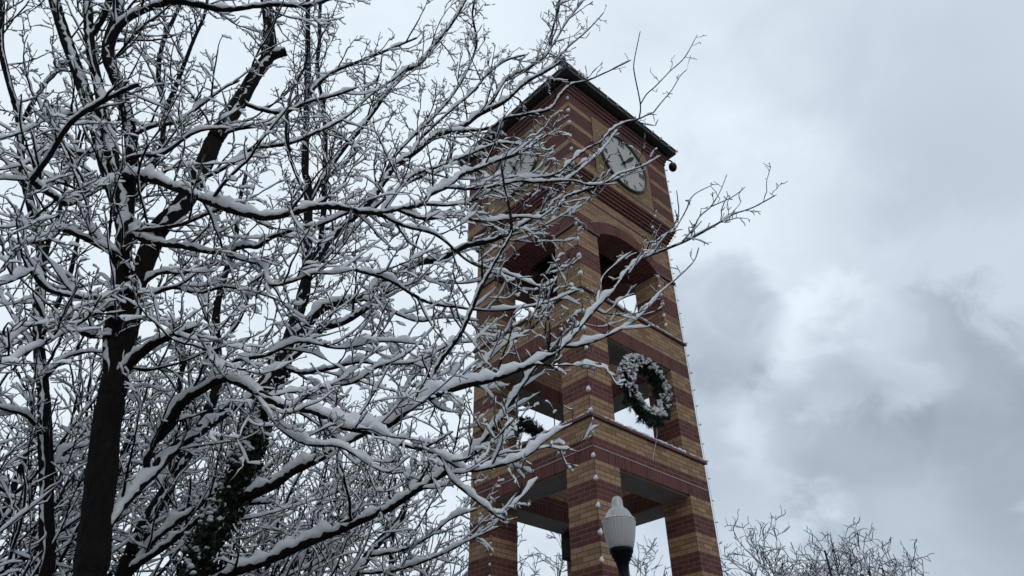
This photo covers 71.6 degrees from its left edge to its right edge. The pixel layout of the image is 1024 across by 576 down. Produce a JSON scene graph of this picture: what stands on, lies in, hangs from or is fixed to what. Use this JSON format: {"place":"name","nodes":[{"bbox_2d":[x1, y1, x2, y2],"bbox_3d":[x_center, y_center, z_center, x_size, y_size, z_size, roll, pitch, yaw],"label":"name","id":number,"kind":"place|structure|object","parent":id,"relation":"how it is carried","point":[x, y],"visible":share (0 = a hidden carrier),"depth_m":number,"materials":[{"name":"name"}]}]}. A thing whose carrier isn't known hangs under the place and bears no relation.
{"place":"outdoors","nodes":[
{"label":"outdoors","id":0,"kind":"place"},
{"bbox_2d":[0,0,1023,575],"label":"sky","id":1,"kind":"structure","parent":0,"point":[855,347],"materials":[{"name":"grey"}]},
{"bbox_2d":[824,550,831,575],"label":"flagpole","id":2,"kind":"object","parent":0,"point":[828,564],"visible":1,"depth_m":23.02,"materials":[{"name":"black metal"}]},
{"label":"ground","id":3,"kind":"structure","parent":0,"visible":0},
{"bbox_2d":[0,0,165,575],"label":"bare tree","id":4,"kind":"object","parent":3,"relation":"on","point":[46,457],"visible":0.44,"depth_m":9.15,"materials":[{"name":"black plant"}]},
{"bbox_2d":[0,393,223,575],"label":"bare tree","id":5,"kind":"object","parent":3,"relation":"on","point":[30,554],"visible":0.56,"depth_m":8.95,"materials":[{"name":"white plant"}]},
{"bbox_2d":[0,298,282,575],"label":"bare tree","id":6,"kind":"object","parent":3,"relation":"on","point":[6,510],"visible":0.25,"depth_m":11.91,"materials":[{"name":"white plant"}]},
{"bbox_2d":[0,310,305,575],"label":"bare tree","id":7,"kind":"object","parent":3,"relation":"on","point":[127,446],"visible":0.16,"depth_m":13.02,"materials":[{"name":"white plant"}]},
{"bbox_2d":[0,355,412,575],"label":"bare tree","id":8,"kind":"object","parent":3,"relation":"on","point":[324,558],"visible":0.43,"depth_m":11.60,"materials":[{"name":"white plant"}]},
{"bbox_2d":[112,132,303,575],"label":"bare tree","id":9,"kind":"object","parent":3,"relation":"on","point":[138,551],"visible":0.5,"depth_m":10.39,"materials":[{"name":"white plant"}]},
{"bbox_2d":[72,343,431,575],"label":"bare tree","id":10,"kind":"object","parent":3,"relation":"on","point":[271,517],"visible":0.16,"depth_m":14.57,"materials":[{"name":"white plant"}]},
{"bbox_2d":[0,0,787,575],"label":"bare tree","id":11,"kind":"object","parent":3,"relation":"on","point":[124,180],"visible":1,"depth_m":8.04,"materials":[{"name":"black plant"}]},
{"bbox_2d":[283,376,520,575],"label":"bare tree","id":12,"kind":"object","parent":3,"relation":"on","point":[391,560],"visible":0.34,"depth_m":17.90,"materials":[{"name":"white plant"}]},
{"bbox_2d":[282,404,530,575],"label":"bare tree","id":13,"kind":"object","parent":3,"relation":"on","point":[374,551],"visible":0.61,"depth_m":12.42,"materials":[{"name":"white plant"}]},
{"bbox_2d":[170,0,645,575],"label":"bare tree","id":14,"kind":"object","parent":3,"relation":"on","point":[216,526],"visible":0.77,"depth_m":11.16,"materials":[{"name":"black plant"}]},
{"bbox_2d":[517,525,566,575],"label":"bare tree","id":15,"kind":"object","parent":3,"relation":"on","point":[559,570],"visible":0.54,"depth_m":27.99,"materials":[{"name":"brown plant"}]},
{"bbox_2d":[458,63,722,575],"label":"clock tower","id":16,"kind":"structure","parent":3,"relation":"on","point":[668,481],"depth_m":17.35,"materials":[{"name":"brick"}]},
{"bbox_2d":[488,501,491,575],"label":"string lights","id":17,"kind":"object","parent":16,"relation":"attached to","point":[489,564],"visible":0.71,"depth_m":15.26},
{"bbox_2d":[516,415,544,441],"bbox_3d":[0.430,4.250,18.779,1.890,1.824,0.506,28,-44,-33],"label":"wreath","id":18,"kind":"object","parent":16,"relation":"attached to","point":[534,430],"visible":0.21,"depth_m":19.10,"materials":[{"name":"green plant"}]},
{"bbox_2d":[561,532,570,561],"bbox_3d":[1.500,6.385,17.520,0.418,0.640,0.400,28,-44,-33],"label":"box speaker","id":19,"kind":"object","parent":16,"relation":"attached to","point":[565,544],"visible":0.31,"depth_m":17.41,"materials":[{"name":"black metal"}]},
{"bbox_2d":[457,64,677,160],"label":"string lights","id":20,"kind":"object","parent":16,"relation":"attached to","point":[599,88],"visible":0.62,"depth_m":21.33,"materials":[{"name":"plastic"},{"name":"glass"},{"name":"wire"}]},
{"bbox_2d":[566,96,603,575],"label":"string lights","id":21,"kind":"object","parent":16,"relation":"attached to","point":[590,409],"visible":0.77,"depth_m":15.06,"materials":[{"name":"plastic"},{"name":"glass"},{"name":"wire"}]},
{"bbox_2d":[609,352,674,455],"bbox_3d":[3.122,2.701,16.138,2.346,2.628,0.554,28,-44,-33],"label":"wreath","id":22,"kind":"object","parent":16,"relation":"attached to","point":[657,415],"visible":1,"depth_m":16.07,"materials":[{"name":"green plant"}]},
{"bbox_2d":[650,210,656,240],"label":"string lights","id":23,"kind":"object","parent":16,"relation":"hanging from","point":[652,227],"visible":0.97,"depth_m":20.18},
{"bbox_2d":[656,275,666,326],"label":"string lights","id":24,"kind":"object","parent":16,"relation":"attached to","point":[660,296],"visible":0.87,"depth_m":18.73},
{"bbox_2d":[667,159,676,171],"bbox_3d":[5.031,-3.987,22.803,0.534,0.522,0.260,12,-38,-17],"label":"security camera","id":25,"kind":"object","parent":16,"relation":"attached to","point":[672,166],"visible":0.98,"depth_m":22.70,"materials":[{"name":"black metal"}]},
{"bbox_2d":[665,169,725,575],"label":"string lights","id":26,"kind":"object","parent":16,"relation":"attached to","point":[691,383],"visible":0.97,"depth_m":17.90},
{"bbox_2d":[601,496,635,575],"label":"street lamp","id":27,"kind":"object","parent":3,"relation":"on","point":[619,525],"visible":1,"depth_m":8.45,"materials":[{"name":"white glass"}]},
{"bbox_2d":[629,536,670,575],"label":"bare tree","id":28,"kind":"object","parent":3,"relation":"on","point":[643,562],"visible":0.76,"depth_m":28.99,"materials":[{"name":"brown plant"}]},
{"bbox_2d":[721,505,854,575],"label":"bare tree","id":29,"kind":"object","parent":3,"relation":"on","point":[812,566],"visible":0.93,"depth_m":27.13,"materials":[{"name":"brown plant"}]},
{"bbox_2d":[806,517,933,575],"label":"bare tree","id":30,"kind":"object","parent":3,"relation":"on","point":[853,560],"visible":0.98,"depth_m":26.52,"materials":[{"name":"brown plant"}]},
{"bbox_2d":[857,540,926,575],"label":"bare tree","id":31,"kind":"object","parent":3,"relation":"on","point":[903,572],"visible":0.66,"depth_m":27.43,"materials":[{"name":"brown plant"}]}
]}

